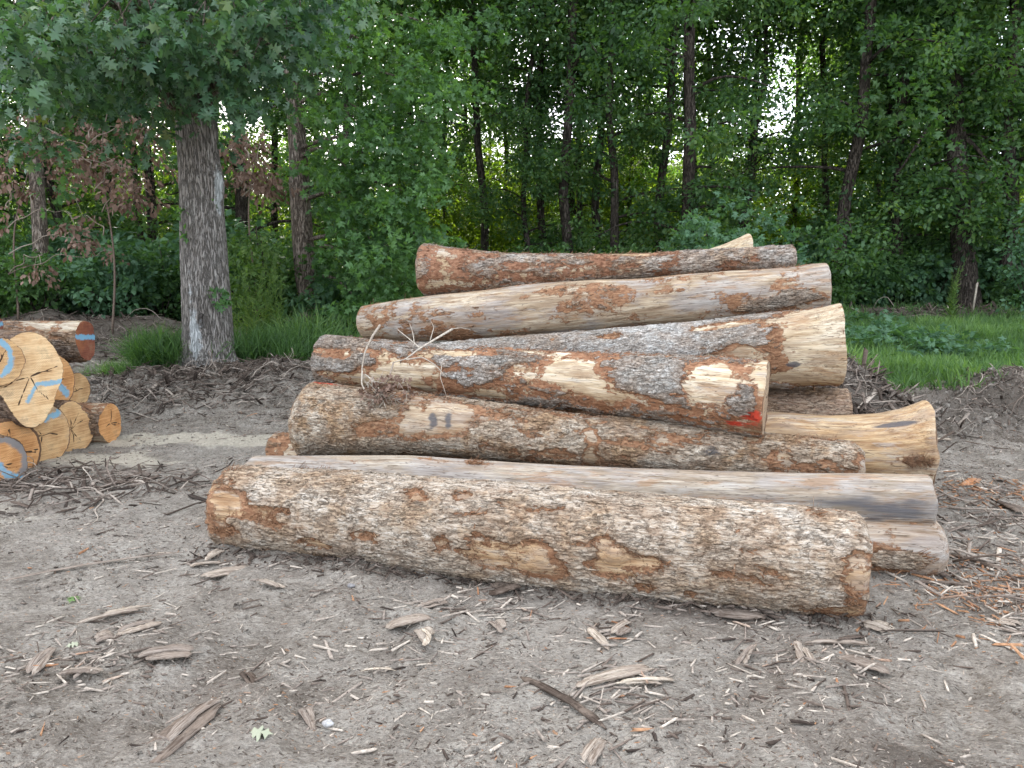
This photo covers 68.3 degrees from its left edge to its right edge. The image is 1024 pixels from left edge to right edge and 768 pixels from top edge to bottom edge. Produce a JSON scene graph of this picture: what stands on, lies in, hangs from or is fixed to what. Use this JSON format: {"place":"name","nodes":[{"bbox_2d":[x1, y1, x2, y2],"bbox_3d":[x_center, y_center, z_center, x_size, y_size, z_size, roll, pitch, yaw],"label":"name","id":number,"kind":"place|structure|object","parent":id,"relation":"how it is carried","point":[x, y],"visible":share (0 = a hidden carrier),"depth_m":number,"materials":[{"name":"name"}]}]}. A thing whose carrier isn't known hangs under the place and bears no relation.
{"place":"outdoors","nodes":[
{"label":"outdoors","id":0,"kind":"place"},
{"bbox_2d":[0,299,1023,767],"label":"ground","id":1,"kind":"structure","parent":0,"point":[986,721],"depth_m":3.24,"materials":[{"name":"soil"}]},
{"bbox_2d":[0,434,27,479],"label":"log","id":2,"kind":"object","parent":1,"relation":"on","point":[13,456],"visible":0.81,"depth_m":5.93,"materials":[{"name":"brown wood"}]},
{"bbox_2d":[0,417,41,467],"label":"log","id":3,"kind":"object","parent":1,"relation":"on","point":[28,439],"visible":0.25,"depth_m":6.33,"materials":[{"name":"brown wood"}]},
{"bbox_2d":[0,205,96,279],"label":"shrub","id":4,"kind":"object","parent":1,"relation":"on","point":[17,236],"visible":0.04,"depth_m":15.37,"materials":[{"name":"green plant"}]},
{"bbox_2d":[0,249,102,317],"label":"shrub","id":5,"kind":"object","parent":1,"relation":"on","point":[24,289],"visible":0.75,"depth_m":13.21,"materials":[{"name":"green plant"}]},
{"bbox_2d":[33,405,69,460],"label":"log","id":6,"kind":"object","parent":1,"relation":"on","point":[52,430],"visible":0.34,"depth_m":6.66,"materials":[{"name":"brown wood"}]},
{"bbox_2d":[0,329,63,427],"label":"log","id":7,"kind":"object","parent":6,"relation":"on","point":[27,397],"visible":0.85,"depth_m":6.27,"materials":[{"name":"brown wood"}]},
{"bbox_2d":[0,337,25,386],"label":"log","id":8,"kind":"object","parent":7,"relation":"on","point":[12,360],"visible":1,"depth_m":6.02,"materials":[{"name":"brown wood"}]},
{"bbox_2d":[0,218,110,315],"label":"shrub","id":9,"kind":"object","parent":1,"relation":"on","point":[61,244],"visible":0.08,"depth_m":14.96,"materials":[{"name":"green plant"}]},
{"bbox_2d":[2,0,124,261],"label":"tree","id":10,"kind":"object","parent":1,"relation":"on","point":[39,226],"visible":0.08,"depth_m":14.39,"materials":[{"name":"brown plant"}]},
{"bbox_2d":[0,0,127,240],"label":"tree","id":11,"kind":"object","parent":1,"relation":"on","point":[21,228],"visible":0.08,"depth_m":17.41,"materials":[{"name":"green plant"}]},
{"bbox_2d":[0,127,129,319],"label":"dead sapling","id":12,"kind":"object","parent":1,"relation":"on","point":[24,198],"visible":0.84,"depth_m":12.82,"materials":[{"name":"brown plant"}]},
{"bbox_2d":[22,246,111,316],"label":"shrub","id":13,"kind":"object","parent":1,"relation":"on","point":[73,309],"visible":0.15,"depth_m":14.15,"materials":[{"name":"green plant"}]},
{"bbox_2d":[54,400,93,451],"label":"log","id":14,"kind":"object","parent":1,"relation":"on","point":[78,419],"visible":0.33,"depth_m":7.00,"materials":[{"name":"brown wood"}]},
{"bbox_2d":[55,355,74,399],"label":"log","id":15,"kind":"object","parent":14,"relation":"on","point":[65,390],"visible":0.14,"depth_m":7.12,"materials":[{"name":"brown wood"}]},
{"bbox_2d":[2,318,94,362],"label":"log","id":16,"kind":"object","parent":15,"relation":"on","point":[72,341],"visible":0.63,"depth_m":7.58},
{"bbox_2d":[70,372,90,402],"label":"log","id":17,"kind":"object","parent":14,"relation":"on","point":[82,390],"visible":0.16,"depth_m":7.95,"materials":[{"name":"brown wood"}]},
{"bbox_2d":[0,0,168,255],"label":"tree","id":18,"kind":"object","parent":1,"relation":"on","point":[57,207],"visible":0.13,"depth_m":16.93,"materials":[{"name":"green plant"}]},
{"bbox_2d":[2,98,177,333],"bbox_3d":[-6.843,-2.832,12.592,3.068,3.961,2.029,3,9,20],"label":"dead sapling","id":19,"kind":"object","parent":1,"relation":"on","point":[86,164],"visible":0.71,"depth_m":12.45,"materials":[{"name":"brown plant"}]},
{"bbox_2d":[51,215,141,313],"bbox_3d":[-9.077,-2.356,16.346,3.176,2.602,2.971,3,9,21],"label":"shrub","id":20,"kind":"object","parent":1,"relation":"on","point":[117,234],"visible":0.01,"depth_m":15.71,"materials":[{"name":"green plant"}]},
{"bbox_2d":[78,401,120,442],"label":"log","id":21,"kind":"object","parent":1,"relation":"on","point":[104,424],"visible":0.34,"depth_m":7.27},
{"bbox_2d":[46,234,173,318],"bbox_3d":[-7.281,-1.904,13.728,1.935,1.629,1.787,0,8,0],"label":"shrub","id":22,"kind":"object","parent":1,"relation":"on","point":[133,271],"visible":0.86,"depth_m":13.51,"materials":[{"name":"green plant"}]},
{"bbox_2d":[76,354,150,376],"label":"grass clump","id":23,"kind":"object","parent":1,"relation":"on","point":[120,368],"visible":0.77,"depth_m":10.16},
{"bbox_2d":[95,318,189,368],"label":"grass clump","id":24,"kind":"object","parent":1,"relation":"on","point":[159,348],"visible":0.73,"depth_m":10.33,"materials":[{"name":"green plant"}]},
{"bbox_2d":[106,240,180,320],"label":"shrub","id":25,"kind":"object","parent":1,"relation":"on","point":[169,279],"visible":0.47,"depth_m":14.20,"materials":[{"name":"green plant"}]},
{"bbox_2d":[3,0,290,243],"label":"tree","id":26,"kind":"object","parent":1,"relation":"on","point":[152,177],"visible":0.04,"depth_m":18.33,"materials":[{"name":"green plant"}]},
{"bbox_2d":[137,643,193,660],"bbox_3d":[-1.463,1.133,3.185,0.220,0.023,0.114,-2,8,-13],"label":"bark slab","id":27,"kind":"object","parent":1,"relation":"on","point":[172,651],"depth_m":3.18,"materials":[{"name":"brown wood"}]},
{"bbox_2d":[145,698,220,762],"bbox_3d":[-1.166,1.223,2.676,0.127,0.023,0.430,2,9,15],"label":"bark slab","id":28,"kind":"object","parent":1,"relation":"on","point":[181,731],"depth_m":2.68,"materials":[{"name":"brown wood"}]},
{"bbox_2d":[132,209,270,322],"bbox_3d":[-6.303,-2.393,15.794,3.096,2.606,2.860,-7,11,-40],"label":"shrub","id":29,"kind":"object","parent":1,"relation":"on","point":[168,236],"visible":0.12,"depth_m":15.53,"materials":[{"name":"green plant"}]},
{"bbox_2d":[0,0,408,368],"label":"oak tree","id":30,"kind":"object","parent":1,"relation":"on","point":[193,77],"visible":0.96,"depth_m":8.50,"materials":[{"name":"green plant"}]},
{"bbox_2d":[69,2,389,259],"bbox_3d":[-6.673,-10.876,16.347,8.261,19.325,7.312,-8,11,-43],"label":"tree","id":31,"kind":"object","parent":1,"relation":"on","point":[239,208],"visible":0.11,"depth_m":17.54,"materials":[{"name":"green plant"}]},
{"bbox_2d":[177,220,318,327],"bbox_3d":[-5.046,-2.059,14.504,3.066,2.157,2.612,4,9,27],"label":"shrub","id":32,"kind":"object","parent":1,"relation":"on","point":[289,264],"visible":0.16,"depth_m":14.11,"materials":[{"name":"green plant"}]},
{"bbox_2d":[170,10,329,259],"bbox_3d":[-7.851,-11.297,24.991,8.344,17.468,6.681,-7,11,-39],"label":"tree","id":33,"kind":"object","parent":1,"relation":"on","point":[275,145],"visible":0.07,"depth_m":25.22,"materials":[{"name":"green plant"}]},
{"bbox_2d":[227,229,291,335],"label":"shrub","id":34,"kind":"object","parent":1,"relation":"on","point":[258,264],"visible":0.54,"depth_m":12.08,"materials":[{"name":"green plant"}]},
{"bbox_2d":[233,235,286,336],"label":"tall weed","id":35,"kind":"object","parent":1,"relation":"on","point":[267,308],"visible":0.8,"depth_m":11.63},
{"bbox_2d":[219,125,303,322],"bbox_3d":[-4.226,-2.384,12.341,1.646,3.614,1.945,0,8,0],"label":"dead sapling","id":36,"kind":"object","parent":1,"relation":"on","point":[260,187],"visible":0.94,"depth_m":12.21,"materials":[{"name":"brown plant"}]},
{"bbox_2d":[189,319,347,362],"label":"grass clump","id":37,"kind":"object","parent":1,"relation":"on","point":[256,346],"visible":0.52,"depth_m":10.72,"materials":[{"name":"green plant"}]},
{"bbox_2d":[248,300,362,344],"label":"grass clump","id":38,"kind":"object","parent":1,"relation":"on","point":[327,325],"visible":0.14,"depth_m":11.55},
{"bbox_2d":[282,266,393,335],"bbox_3d":[-3.214,-1.547,13.885,1.985,1.626,1.857,-4,9,-26],"label":"shrub","id":39,"kind":"object","parent":1,"relation":"on","point":[326,292],"visible":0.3,"depth_m":13.58,"materials":[{"name":"green plant"}]},
{"bbox_2d":[259,0,451,200],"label":"tree","id":40,"kind":"object","parent":1,"relation":"on","point":[392,49],"visible":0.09,"depth_m":20.80,"materials":[{"name":"green plant"}]},
{"bbox_2d":[255,0,470,309],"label":"tree","id":41,"kind":"object","parent":1,"relation":"on","point":[315,201],"visible":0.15,"depth_m":17.13,"materials":[{"name":"green plant"}]},
{"bbox_2d":[265,430,519,462],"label":"log","id":42,"kind":"object","parent":1,"relation":"on","point":[278,444],"visible":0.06,"depth_m":5.83,"materials":[{"name":"brown wood"}]},
{"bbox_2d":[765,400,939,483],"bbox_3d":[1.422,0.443,5.573,2.984,0.633,0.677,-1,8,16],"label":"log","id":43,"kind":"object","parent":42,"relation":"on","point":[903,440],"visible":0.32,"depth_m":5.06,"materials":[{"name":"beige wood"}]},
{"bbox_2d":[498,402,621,416],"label":"log","id":44,"kind":"object","parent":43,"relation":"on","point":[578,411],"depth_m":5.65,"materials":[{"name":"brown wood"}]},
{"bbox_2d":[441,302,846,391],"bbox_3d":[0.900,-0.223,5.930,3.121,0.666,0.646,-2,7,16],"label":"log","id":45,"kind":"object","parent":44,"relation":"on","point":[807,347],"visible":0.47,"depth_m":5.47,"materials":[{"name":"wood"}]},
{"bbox_2d":[356,263,831,341],"bbox_3d":[0.586,-0.659,6.558,4.049,0.539,0.568,-3,7,13],"label":"log","id":46,"kind":"object","parent":45,"relation":"on","point":[542,308],"visible":0.86,"depth_m":6.33,"materials":[{"name":"brown wood"}]},
{"bbox_2d":[415,243,796,295],"bbox_3d":[0.807,-1.084,6.906,3.398,0.530,0.558,0,8,10],"label":"log","id":47,"kind":"object","parent":46,"relation":"on","point":[440,269],"visible":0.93,"depth_m":6.84,"materials":[{"name":"wood"}]},
{"bbox_2d":[767,387,852,414],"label":"log","id":48,"kind":"object","parent":43,"relation":"on","point":[823,401],"visible":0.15,"depth_m":5.63,"materials":[{"name":"wood"}]},
{"bbox_2d":[277,0,520,332],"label":"sweetgum tree","id":49,"kind":"object","parent":1,"relation":"on","point":[354,185],"visible":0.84,"depth_m":12.65,"materials":[{"name":"green plant"}]},
{"bbox_2d":[314,0,498,267],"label":"tree","id":50,"kind":"object","parent":1,"relation":"on","point":[466,137],"visible":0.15,"depth_m":22.84,"materials":[{"name":"green plant"}]},
{"bbox_2d":[371,0,530,233],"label":"tree","id":51,"kind":"object","parent":1,"relation":"on","point":[468,163],"visible":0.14,"depth_m":25.71,"materials":[{"name":"green plant"}]},
{"bbox_2d":[424,142,559,252],"bbox_3d":[-0.748,-5.672,26.458,5.218,5.535,4.115,0,8,0],"label":"sapling","id":52,"kind":"object","parent":1,"relation":"on","point":[472,236],"visible":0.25,"depth_m":26.07,"materials":[{"name":"green plant"}]},
{"bbox_2d":[382,0,607,250],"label":"tree","id":53,"kind":"object","parent":1,"relation":"on","point":[474,64],"visible":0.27,"depth_m":21.28,"materials":[{"name":"green plant"}]},
{"bbox_2d":[446,0,559,251],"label":"tree","id":54,"kind":"object","parent":1,"relation":"on","point":[504,143],"visible":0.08,"depth_m":29.02,"materials":[{"name":"green plant"}]},
{"bbox_2d":[0,364,1023,767],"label":"wood litter","id":55,"kind":"object","parent":1,"relation":"on","point":[538,708],"visible":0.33,"depth_m":3.12,"materials":[{"name":"wood"}]},
{"bbox_2d":[0,297,1023,663],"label":"brush debris","id":56,"kind":"object","parent":1,"relation":"on","point":[12,485],"visible":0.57,"depth_m":5.74,"materials":[{"name":"brown wood"}]},
{"bbox_2d":[0,360,1023,767],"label":"soil crumbs","id":57,"kind":"object","parent":1,"relation":"on","point":[514,636],"visible":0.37,"depth_m":3.99,"materials":[{"name":"soil"}]},
{"bbox_2d":[10,53,1022,257],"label":"woods","id":58,"kind":"object","parent":1,"relation":"on","point":[776,122],"depth_m":47.24,"materials":[{"name":"green plant"}]},
{"bbox_2d":[434,0,636,251],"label":"tree","id":59,"kind":"object","parent":1,"relation":"on","point":[541,214],"visible":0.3,"depth_m":19.61,"materials":[{"name":"green plant"}]},
{"bbox_2d":[204,462,872,620],"bbox_3d":[-0.013,0.833,4.158,3.607,0.668,0.676,3,9,15],"label":"log","id":60,"kind":"object","parent":1,"relation":"on","point":[804,559],"visible":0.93,"depth_m":3.85,"materials":[{"name":"brown wood"}]},
{"bbox_2d":[288,379,865,472],"bbox_3d":[0.341,0.375,5.091,3.771,0.624,0.591,4,9,11],"label":"log","id":61,"kind":"object","parent":60,"relation":"on","point":[331,419],"visible":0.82,"depth_m":4.97,"materials":[{"name":"wood"}]},
{"bbox_2d":[358,322,469,410],"bbox_3d":[-0.698,-0.129,5.378,0.770,0.594,0.720,0,8,0],"label":"dead branch","id":62,"kind":"object","parent":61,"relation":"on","point":[387,387],"visible":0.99,"depth_m":5.13,"materials":[{"name":"wood"}]},
{"bbox_2d":[310,334,770,438],"bbox_3d":[0.062,-0.053,5.349,3.334,0.540,0.554,5,10,21],"label":"log","id":63,"kind":"object","parent":61,"relation":"on","point":[724,394],"visible":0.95,"depth_m":5.04,"materials":[{"name":"wood"}]},
{"bbox_2d":[445,0,639,253],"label":"tree","id":64,"kind":"object","parent":1,"relation":"on","point":[526,159],"visible":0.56,"depth_m":19.34,"materials":[{"name":"green plant"}]},
{"bbox_2d":[465,0,654,253],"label":"tree","id":65,"kind":"object","parent":1,"relation":"on","point":[564,206],"visible":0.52,"depth_m":18.53,"materials":[{"name":"green plant"}]},
{"bbox_2d":[520,676,606,729],"bbox_3d":[0.189,1.183,2.841,0.041,0.025,0.460,-7,11,-40],"label":"stick","id":66,"kind":"object","parent":1,"relation":"on","point":[591,716],"visible":1,"depth_m":2.82,"materials":[{"name":"brown wood"}]},
{"bbox_2d":[472,0,680,250],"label":"tree","id":67,"kind":"object","parent":1,"relation":"on","point":[573,212],"visible":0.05,"depth_m":26.83,"materials":[{"name":"green plant"}]},
{"bbox_2d":[499,0,660,248],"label":"tree","id":68,"kind":"object","parent":1,"relation":"on","point":[626,171],"visible":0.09,"depth_m":24.27,"materials":[{"name":"green plant"}]},
{"bbox_2d":[518,128,642,248],"bbox_3d":[2.650,-6.573,29.250,5.258,7.010,4.728,0,8,0],"label":"sapling","id":69,"kind":"object","parent":1,"relation":"on","point":[583,210],"visible":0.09,"depth_m":28.67,"materials":[{"name":"green plant"}]},
{"bbox_2d":[516,0,666,243],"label":"tree","id":70,"kind":"object","parent":1,"relation":"on","point":[594,203],"visible":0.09,"depth_m":21.85,"materials":[{"name":"green plant"}]},
{"bbox_2d":[580,737,607,765],"bbox_3d":[0.276,1.246,2.562,0.064,0.022,0.183,5,10,30],"label":"bark slab","id":71,"kind":"object","parent":1,"relation":"on","point":[594,747],"depth_m":2.56,"materials":[{"name":"brown wood"}]},
{"bbox_2d":[575,664,654,687],"bbox_3d":[0.408,1.153,2.996,0.360,0.024,0.079,-4,9,-23],"label":"bark slab","id":72,"kind":"object","parent":1,"relation":"on","point":[620,672],"depth_m":2.98,"materials":[{"name":"brown wood"}]},
{"bbox_2d":[576,143,681,253],"bbox_3d":[4.296,-6.117,28.361,4.255,6.309,4.732,3,9,20],"label":"sapling","id":73,"kind":"object","parent":1,"relation":"on","point":[651,184],"visible":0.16,"depth_m":27.55,"materials":[{"name":"green plant"}]},
{"bbox_2d":[526,0,760,253],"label":"tree","id":74,"kind":"object","parent":1,"relation":"on","point":[613,180],"visible":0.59,"depth_m":18.49,"materials":[{"name":"green plant"}]},
{"bbox_2d":[585,0,726,243],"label":"tree","id":75,"kind":"object","parent":1,"relation":"on","point":[646,171],"visible":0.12,"depth_m":26.92,"materials":[{"name":"green plant"}]},
{"bbox_2d":[580,0,781,252],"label":"tree","id":76,"kind":"object","parent":1,"relation":"on","point":[671,92],"visible":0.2,"depth_m":19.66,"materials":[{"name":"green plant"}]},
{"bbox_2d":[615,0,787,250],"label":"tree","id":77,"kind":"object","parent":1,"relation":"on","point":[680,114],"visible":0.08,"depth_m":26.52,"materials":[{"name":"green plant"}]},
{"bbox_2d":[616,0,788,231],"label":"tree","id":78,"kind":"object","parent":1,"relation":"on","point":[705,58],"visible":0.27,"depth_m":22.09,"materials":[{"name":"green plant"}]},
{"bbox_2d":[544,0,863,253],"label":"tree","id":79,"kind":"object","parent":1,"relation":"on","point":[691,12],"visible":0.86,"depth_m":17.06,"materials":[{"name":"green plant"}]},
{"bbox_2d":[658,191,767,251],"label":"sapling","id":80,"kind":"object","parent":1,"relation":"on","point":[703,227],"visible":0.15,"depth_m":11.82,"materials":[{"name":"green plant"}]},
{"bbox_2d":[710,608,763,619],"bbox_3d":[1.069,1.091,3.590,0.253,0.025,0.117,2,8,11],"label":"bark slab","id":81,"kind":"object","parent":1,"relation":"on","point":[745,614],"depth_m":3.57,"materials":[{"name":"brown wood"}]},
{"bbox_2d":[638,0,843,236],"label":"tree","id":82,"kind":"object","parent":1,"relation":"on","point":[806,53],"visible":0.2,"depth_m":24.40,"materials":[{"name":"green plant"}]},
{"bbox_2d":[683,0,863,233],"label":"tree","id":83,"kind":"object","parent":1,"relation":"on","point":[764,40],"visible":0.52,"depth_m":20.33,"materials":[{"name":"green plant"}]},
{"bbox_2d":[750,209,811,265],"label":"sapling","id":84,"kind":"object","parent":1,"relation":"on","point":[789,236],"visible":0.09,"depth_m":12.27,"materials":[{"name":"green plant"}]},
{"bbox_2d":[723,0,872,249],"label":"tree","id":85,"kind":"object","parent":1,"relation":"on","point":[797,89],"visible":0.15,"depth_m":29.38,"materials":[{"name":"green plant"}]},
{"bbox_2d":[700,0,911,215],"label":"tree","id":86,"kind":"object","parent":1,"relation":"on","point":[822,60],"visible":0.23,"depth_m":23.44,"materials":[{"name":"green plant"}]},
{"bbox_2d":[756,133,882,245],"bbox_3d":[12.022,-6.542,29.229,5.258,7.010,4.728,2,9,16],"label":"sapling","id":87,"kind":"object","parent":1,"relation":"on","point":[795,189],"visible":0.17,"depth_m":28.99,"materials":[{"name":"green plant"}]},
{"bbox_2d":[782,212,874,301],"bbox_3d":[8.233,-3.161,19.769,2.860,2.606,3.096,8,11,43],"label":"shrub","id":88,"kind":"object","parent":1,"relation":"on","point":[812,250],"visible":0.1,"depth_m":19.23,"materials":[{"name":"green plant"}]},
{"bbox_2d":[797,257,885,309],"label":"shrub","id":89,"kind":"object","parent":1,"relation":"on","point":[840,295],"visible":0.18,"depth_m":17.45,"materials":[{"name":"green plant"}]},
{"bbox_2d":[780,0,944,233],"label":"tree","id":90,"kind":"object","parent":1,"relation":"on","point":[862,173],"visible":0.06,"depth_m":26.61,"materials":[{"name":"green plant"}]},
{"bbox_2d":[714,0,1023,303],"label":"tree","id":91,"kind":"object","parent":1,"relation":"on","point":[840,225],"visible":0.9,"depth_m":17.40,"materials":[{"name":"green plant"}]},
{"bbox_2d":[831,254,908,307],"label":"shrub","id":92,"kind":"object","parent":1,"relation":"on","point":[879,301],"visible":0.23,"depth_m":17.92,"materials":[{"name":"green plant"}]},
{"bbox_2d":[772,0,1023,242],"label":"tree","id":93,"kind":"object","parent":1,"relation":"on","point":[889,110],"visible":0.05,"depth_m":21.15,"materials":[{"name":"green plant"}]},
{"bbox_2d":[781,0,1023,308],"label":"tree","id":94,"kind":"object","parent":1,"relation":"on","point":[955,132],"visible":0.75,"depth_m":16.72,"materials":[{"name":"green plant"}]},
{"bbox_2d":[786,0,1023,306],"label":"tree","id":95,"kind":"object","parent":1,"relation":"on","point":[901,180],"visible":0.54,"depth_m":17.36,"materials":[{"name":"green plant"}]},
{"bbox_2d":[857,229,952,306],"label":"shrub","id":96,"kind":"object","parent":1,"relation":"on","point":[906,252],"visible":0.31,"depth_m":17.96,"materials":[{"name":"green plant"}]},
{"bbox_2d":[866,521,948,575],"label":"log","id":97,"kind":"object","parent":1,"relation":"on","point":[916,548],"visible":0.27,"depth_m":4.09,"materials":[{"name":"grey wood"}]},
{"bbox_2d":[245,455,937,523],"bbox_3d":[0.302,0.639,4.639,4.164,0.427,0.397,0,8,11],"label":"log","id":98,"kind":"object","parent":97,"relation":"on","point":[878,497],"visible":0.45,"depth_m":4.37,"materials":[{"name":"brown wood"}]},
{"bbox_2d":[845,310,1017,357],"bbox_3d":[6.394,-0.798,12.614,3.067,0.753,2.891,-5,10,-32],"label":"broadleaf weed","id":99,"kind":"object","parent":1,"relation":"on","point":[920,336],"visible":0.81,"depth_m":12.48,"materials":[{"name":"green plant"}]},
{"bbox_2d":[844,0,1023,306],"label":"tree","id":100,"kind":"object","parent":1,"relation":"on","point":[1012,205],"visible":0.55,"depth_m":17.04,"materials":[{"name":"green plant"}]},
{"bbox_2d":[852,0,1023,300],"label":"tree","id":101,"kind":"object","parent":1,"relation":"on","point":[992,156],"visible":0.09,"depth_m":20.01,"materials":[{"name":"green plant"}]},
{"bbox_2d":[893,245,986,307],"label":"shrub","id":102,"kind":"object","parent":1,"relation":"on","point":[940,291],"visible":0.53,"depth_m":17.80,"materials":[{"name":"green plant"}]},
{"bbox_2d":[949,238,1022,306],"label":"shrub","id":103,"kind":"object","parent":1,"relation":"on","point":[984,264],"visible":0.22,"depth_m":17.97,"materials":[{"name":"green plant"}]},
{"bbox_2d":[979,261,1023,307],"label":"shrub","id":104,"kind":"object","parent":1,"relation":"on","point":[1000,294],"visible":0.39,"depth_m":17.52,"materials":[{"name":"green plant"}]},
{"bbox_2d":[986,198,1023,317],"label":"sapling","id":105,"kind":"object","parent":1,"relation":"on","point":[1015,268],"visible":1,"depth_m":15.51,"materials":[{"name":"green plant"}]},
{"bbox_2d":[2,0,1023,225],"label":"sky","id":106,"kind":"structure","parent":0,"point":[779,126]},
{"bbox_2d":[831,300,1023,394],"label":"grass","id":107,"kind":"structure","parent":0,"point":[908,369],"depth_m":11.77,"materials":[{"name":"plant"}]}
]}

